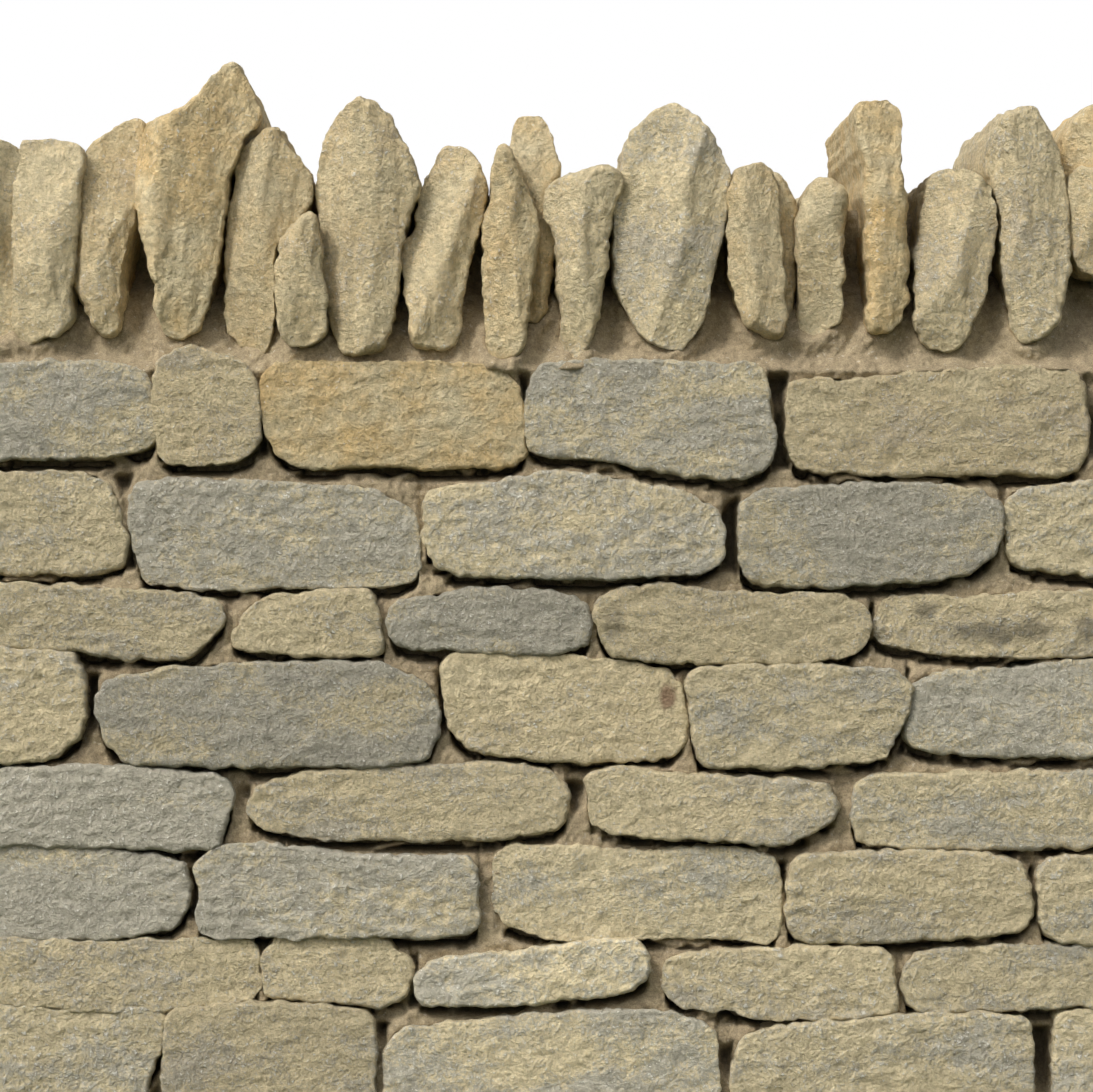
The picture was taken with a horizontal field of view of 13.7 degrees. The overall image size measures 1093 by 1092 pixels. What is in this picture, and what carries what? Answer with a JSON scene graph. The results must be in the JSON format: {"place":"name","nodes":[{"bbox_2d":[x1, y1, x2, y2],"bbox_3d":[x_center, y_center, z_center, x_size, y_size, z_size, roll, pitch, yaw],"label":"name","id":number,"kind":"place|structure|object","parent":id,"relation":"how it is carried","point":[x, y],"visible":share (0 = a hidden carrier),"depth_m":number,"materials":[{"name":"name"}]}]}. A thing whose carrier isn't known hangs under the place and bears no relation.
{"place":"outdoors","nodes":[
{"label":"outdoors","id":0,"kind":"place"},
{"bbox_2d":[0,0,1092,198],"label":"sky","id":1,"kind":"structure","parent":0,"point":[771,80],"materials":[{"name":"white"}]},
{"label":"ground","id":2,"kind":"structure","parent":0,"visible":0},
{"bbox_2d":[0,206,1092,1091],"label":"wall mortar joints","id":3,"kind":"object","parent":2,"relation":"on","point":[848,348],"depth_m":5.02,"materials":[{"name":"mortar"}]},
{"bbox_2d":[0,140,20,336],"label":"coping stone","id":4,"kind":"object","parent":3,"relation":"on","point":[10,157],"visible":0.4,"depth_m":5.00,"materials":[{"name":"beige stone"}]},
{"bbox_2d":[0,645,90,765],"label":"wall stone","id":5,"kind":"object","parent":3,"relation":"on","point":[45,709],"visible":0.88,"depth_m":4.98,"materials":[{"name":"beige stone"}]},
{"bbox_2d":[11,139,85,343],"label":"coping stone","id":6,"kind":"object","parent":3,"relation":"on","point":[46,207],"visible":0.77,"depth_m":4.99,"materials":[{"name":"beige stone"}]},
{"bbox_2d":[0,469,130,576],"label":"wall stone","id":7,"kind":"object","parent":3,"relation":"on","point":[61,523],"visible":0.92,"depth_m":4.99,"materials":[{"name":"beige stone"}]},
{"bbox_2d":[0,357,155,461],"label":"wall stone","id":8,"kind":"object","parent":3,"relation":"on","point":[52,409],"visible":0.83,"depth_m":4.99,"materials":[{"name":"grey stone"}]},
{"bbox_2d":[73,118,145,338],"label":"coping stone","id":9,"kind":"object","parent":3,"relation":"on","point":[109,244],"visible":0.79,"depth_m":5.00,"materials":[{"name":"beige stone"}]},
{"bbox_2d":[134,62,270,339],"bbox_3d":[-0.386,-0.379,5.179,0.144,0.310,0.418,0,0,-1],"label":"coping stone","id":10,"kind":"object","parent":3,"relation":"on","point":[188,158],"visible":0.92,"depth_m":4.99,"materials":[{"name":"beige stone"}]},
{"bbox_2d":[151,344,262,466],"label":"wall stone","id":11,"kind":"object","parent":3,"relation":"on","point":[206,408],"visible":0.9,"depth_m":4.99,"materials":[{"name":"beige stone"}]},
{"bbox_2d":[223,127,317,353],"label":"coping stone","id":12,"kind":"object","parent":3,"relation":"on","point":[273,199],"visible":0.73,"depth_m":5.00,"materials":[{"name":"beige stone"}]},
{"bbox_2d":[127,476,421,592],"bbox_3d":[-0.300,-0.013,5.071,0.326,0.130,0.158,0,0,-1],"label":"wall stone","id":13,"kind":"object","parent":3,"relation":"on","point":[200,534],"visible":0.98,"depth_m":5.00,"materials":[{"name":"grey stone"}]},
{"bbox_2d":[273,211,328,347],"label":"coping stone","id":14,"kind":"object","parent":3,"relation":"on","point":[300,289],"visible":0.71,"depth_m":4.97,"materials":[{"name":"beige stone"}]},
{"bbox_2d":[231,588,384,658],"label":"wall stone","id":15,"kind":"object","parent":3,"relation":"on","point":[342,623],"visible":0.96,"depth_m":4.99,"materials":[{"name":"beige stone"}]},
{"bbox_2d":[192,840,481,941],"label":"wall stone","id":16,"kind":"object","parent":3,"relation":"attached to","point":[266,889],"visible":0.92,"depth_m":4.99,"materials":[{"name":"grey stone"}]},
{"bbox_2d":[314,96,421,356],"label":"coping stone","id":17,"kind":"object","parent":3,"relation":"on","point":[368,187],"visible":0.9,"depth_m":4.99,"materials":[{"name":"beige stone"}]},
{"bbox_2d":[259,359,528,471],"bbox_3d":[-0.170,-0.144,5.070,0.299,0.126,0.163,0,0,-1],"label":"wall stone","id":18,"kind":"object","parent":3,"relation":"on","point":[335,416],"visible":1,"depth_m":4.99,"materials":[{"name":"beige stone"}]},
{"bbox_2d":[246,758,571,843],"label":"wall stone","id":19,"kind":"object","parent":3,"relation":"on","point":[491,799],"visible":0.85,"depth_m":5.00,"materials":[{"name":"beige stone"}]},
{"bbox_2d":[401,145,488,351],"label":"coping stone","id":20,"kind":"object","parent":3,"relation":"on","point":[440,244],"visible":0.94,"depth_m":5.00,"materials":[{"name":"beige stone"}]},
{"bbox_2d":[480,143,540,358],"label":"coping stone","id":21,"kind":"object","parent":3,"relation":"on","point":[510,238],"visible":0.88,"depth_m":4.99,"materials":[{"name":"beige stone"}]},
{"bbox_2d":[509,116,560,322],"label":"coping stone","id":22,"kind":"object","parent":3,"relation":"on","point":[532,146],"visible":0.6,"depth_m":5.03,"materials":[{"name":"beige stone"}]},
{"bbox_2d":[382,1007,721,1091],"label":"wall stone","id":23,"kind":"object","parent":3,"relation":"on","point":[583,1049],"visible":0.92,"depth_m":4.99,"materials":[{"name":"beige stone"}]},
{"bbox_2d":[413,937,650,1007],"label":"wall stone","id":24,"kind":"object","parent":23,"relation":"on","point":[552,971],"visible":0.77,"depth_m":4.99,"materials":[{"name":"beige stone"}]},
{"bbox_2d":[491,838,782,944],"bbox_3d":[0.099,0.382,5.077,0.324,0.117,0.157,0,0,-1],"label":"wall stone","id":25,"kind":"object","parent":24,"relation":"on","point":[566,893],"visible":0.92,"depth_m":5.00,"materials":[{"name":"beige stone"}]},
{"bbox_2d":[583,764,840,846],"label":"wall stone","id":26,"kind":"object","parent":25,"relation":"on","point":[775,810],"visible":0.9,"depth_m":4.99,"materials":[{"name":"beige stone"}]},
{"bbox_2d":[683,661,914,770],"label":"wall stone","id":27,"kind":"object","parent":26,"relation":"on","point":[784,716],"visible":0.94,"depth_m":4.99,"materials":[{"name":"beige stone"}]},
{"bbox_2d":[591,581,872,665],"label":"wall stone","id":28,"kind":"object","parent":27,"relation":"on","point":[666,623],"visible":0.94,"depth_m":5.00,"materials":[{"name":"beige stone"}]},
{"bbox_2d":[439,652,688,765],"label":"wall stone","id":29,"kind":"object","parent":3,"relation":"on","point":[582,710],"visible":0.96,"depth_m":5.00,"materials":[{"name":"beige stone"}]},
{"bbox_2d":[385,585,592,656],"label":"wall stone","id":30,"kind":"object","parent":29,"relation":"on","point":[510,621],"visible":0.92,"depth_m":4.99,"materials":[{"name":"grey stone"}]},
{"bbox_2d":[420,469,726,580],"bbox_3d":[0.029,-0.023,5.070,0.338,0.125,0.169,0,0,-1],"label":"wall stone","id":31,"kind":"object","parent":3,"relation":"attached to","point":[555,524],"visible":0.98,"depth_m":4.99,"materials":[{"name":"beige stone"}]},
{"bbox_2d":[543,164,622,357],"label":"coping stone","id":32,"kind":"object","parent":3,"relation":"on","point":[579,207],"visible":0.83,"depth_m":4.99,"materials":[{"name":"beige stone"}]},
{"bbox_2d":[524,357,777,482],"bbox_3d":[0.114,-0.139,5.073,0.282,0.137,0.165,0,0,-1],"label":"wall stone","id":33,"kind":"object","parent":3,"relation":"on","point":[709,420],"visible":0.92,"depth_m":4.99,"materials":[{"name":"grey stone"}]},
{"bbox_2d":[608,103,731,349],"bbox_3d":[0.135,-0.350,5.190,0.138,0.276,0.413,0,0,-1],"label":"coping stone","id":34,"kind":"object","parent":3,"relation":"on","point":[670,213],"visible":0.85,"depth_m":5.00,"materials":[{"name":"beige stone"}]},
{"bbox_2d":[723,162,788,339],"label":"coping stone","id":35,"kind":"object","parent":3,"relation":"on","point":[755,278],"visible":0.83,"depth_m":5.00,"materials":[{"name":"beige stone"}]},
{"bbox_2d":[773,172,798,315],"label":"coping stone","id":36,"kind":"object","parent":3,"relation":"on","point":[789,209],"visible":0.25,"depth_m":5.03,"materials":[{"name":"beige stone"}]},
{"bbox_2d":[793,177,848,334],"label":"coping stone","id":37,"kind":"object","parent":3,"relation":"on","point":[820,220],"visible":0.73,"depth_m":5.01,"materials":[{"name":"beige stone"}]},
{"bbox_2d":[825,100,909,334],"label":"coping stone","id":38,"kind":"object","parent":3,"relation":"on","point":[863,146],"visible":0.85,"depth_m":5.00,"materials":[{"name":"beige stone"}]},
{"bbox_2d":[736,481,1004,589],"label":"wall stone","id":39,"kind":"object","parent":3,"relation":"on","point":[867,534],"visible":0.9,"depth_m":5.00,"materials":[{"name":"grey stone"}]},
{"bbox_2d":[729,1008,1035,1091],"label":"wall stone","id":40,"kind":"object","parent":3,"relation":"on","point":[913,1050],"visible":0.83,"depth_m":4.99,"materials":[{"name":"beige stone"}]},
{"bbox_2d":[661,939,898,1021],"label":"wall stone","id":41,"kind":"object","parent":40,"relation":"on","point":[796,979],"visible":0.92,"depth_m":5.00,"materials":[{"name":"beige stone"}]},
{"bbox_2d":[783,846,1034,945],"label":"wall stone","id":42,"kind":"object","parent":41,"relation":"on","point":[859,895],"visible":0.92,"depth_m":5.00,"materials":[{"name":"beige stone"}]},
{"bbox_2d":[898,939,1092,1013],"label":"wall stone","id":43,"kind":"object","parent":40,"relation":"on","point":[996,976],"visible":0.92,"depth_m":5.00,"materials":[{"name":"beige stone"}]},
{"bbox_2d":[1034,852,1092,946],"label":"wall stone","id":44,"kind":"object","parent":43,"relation":"on","point":[1063,887],"visible":0.69,"depth_m":5.00,"materials":[{"name":"beige stone"}]},
{"bbox_2d":[782,364,1091,479],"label":"wall stone","id":45,"kind":"object","parent":3,"relation":"on","point":[1028,421],"visible":0.98,"depth_m":5.00,"materials":[{"name":"beige stone"}]},
{"bbox_2d":[907,169,997,352],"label":"coping stone","id":46,"kind":"object","parent":3,"relation":"on","point":[952,213],"visible":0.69,"depth_m":5.00,"materials":[{"name":"beige stone"}]},
{"bbox_2d":[849,767,1092,851],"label":"wall stone","id":47,"kind":"object","parent":3,"relation":"attached to","point":[1022,809],"visible":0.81,"depth_m":5.00,"materials":[{"name":"beige stone"}]},
{"bbox_2d":[901,657,1092,759],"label":"wall stone","id":48,"kind":"object","parent":47,"relation":"on","point":[1042,710],"visible":0.81,"depth_m":5.00,"materials":[{"name":"grey stone"}]},
{"bbox_2d":[872,588,1092,659],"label":"wall stone","id":49,"kind":"object","parent":48,"relation":"on","point":[1035,624],"visible":0.85,"depth_m":5.01,"materials":[{"name":"beige stone"}]},
{"bbox_2d":[952,106,1071,343],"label":"coping stone","id":50,"kind":"object","parent":3,"relation":"on","point":[1012,158],"visible":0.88,"depth_m":5.00,"materials":[{"name":"beige stone"}]},
{"bbox_2d":[1004,479,1092,578],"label":"wall stone","id":51,"kind":"object","parent":3,"relation":"on","point":[1048,529],"visible":0.9,"depth_m":5.00,"materials":[{"name":"beige stone"}]},
{"bbox_2d":[1051,104,1092,280],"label":"coping stone","id":52,"kind":"object","parent":3,"relation":"on","point":[1072,136],"visible":0.23,"depth_m":5.04,"materials":[{"name":"beige stone"}]},
{"bbox_2d":[1065,165,1092,282],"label":"coping stone","id":53,"kind":"object","parent":3,"relation":"on","point":[1079,183],"visible":0.44,"depth_m":5.00,"materials":[{"name":"beige stone"}]},
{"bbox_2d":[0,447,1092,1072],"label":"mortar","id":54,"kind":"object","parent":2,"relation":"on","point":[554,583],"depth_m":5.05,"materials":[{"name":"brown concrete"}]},
{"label":"wall stone","id":55,"kind":"object","parent":2,"relation":"on","visible":0},
{"bbox_2d":[0,1004,165,1091],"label":"wall stone","id":56,"kind":"object","parent":55,"relation":"on","point":[43,1049],"visible":0.9,"depth_m":4.99,"materials":[{"name":"beige stone"}]},
{"bbox_2d":[0,933,262,1013],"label":"wall stone","id":57,"kind":"object","parent":56,"relation":"on","point":[154,973],"visible":0.85,"depth_m":4.99,"materials":[{"name":"beige stone"}]},
{"bbox_2d":[0,846,193,940],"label":"wall stone","id":58,"kind":"object","parent":57,"relation":"on","point":[104,894],"visible":0.9,"depth_m":4.99,"materials":[{"name":"grey stone"}]},
{"bbox_2d":[0,763,235,853],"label":"wall stone","id":59,"kind":"object","parent":58,"relation":"on","point":[79,806],"visible":0.9,"depth_m":4.98,"materials":[{"name":"grey stone"}]},
{"bbox_2d":[94,658,441,769],"bbox_3d":[-0.306,0.184,5.064,0.384,0.125,0.170,0,0,-1],"label":"wall stone","id":60,"kind":"object","parent":59,"relation":"on","point":[359,714],"visible":0.94,"depth_m":4.99,"materials":[{"name":"grey stone"}]},
{"bbox_2d":[0,579,226,662],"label":"wall stone","id":61,"kind":"object","parent":60,"relation":"on","point":[128,625],"visible":0.83,"depth_m":4.99,"materials":[{"name":"beige stone"}]},
{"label":"wall stone","id":62,"kind":"object","parent":2,"relation":"on","visible":0},
{"bbox_2d":[1048,1006,1092,1091],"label":"wall stone","id":63,"kind":"object","parent":62,"relation":"on","point":[1070,1065],"visible":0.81,"depth_m":5.01,"materials":[{"name":"beige stone"}]},
{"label":"wall stone","id":64,"kind":"object","parent":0,"visible":0},
{"bbox_2d":[159,996,378,1091],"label":"wall stone","id":65,"kind":"object","parent":64,"relation":"on","point":[270,1045],"visible":0.85,"depth_m":4.98,"materials":[{"name":"beige stone"}]},
{"bbox_2d":[260,936,414,1009],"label":"wall stone","id":66,"kind":"object","parent":65,"relation":"on","point":[376,973],"visible":0.83,"depth_m":4.99,"materials":[{"name":"beige stone"}]}
]}

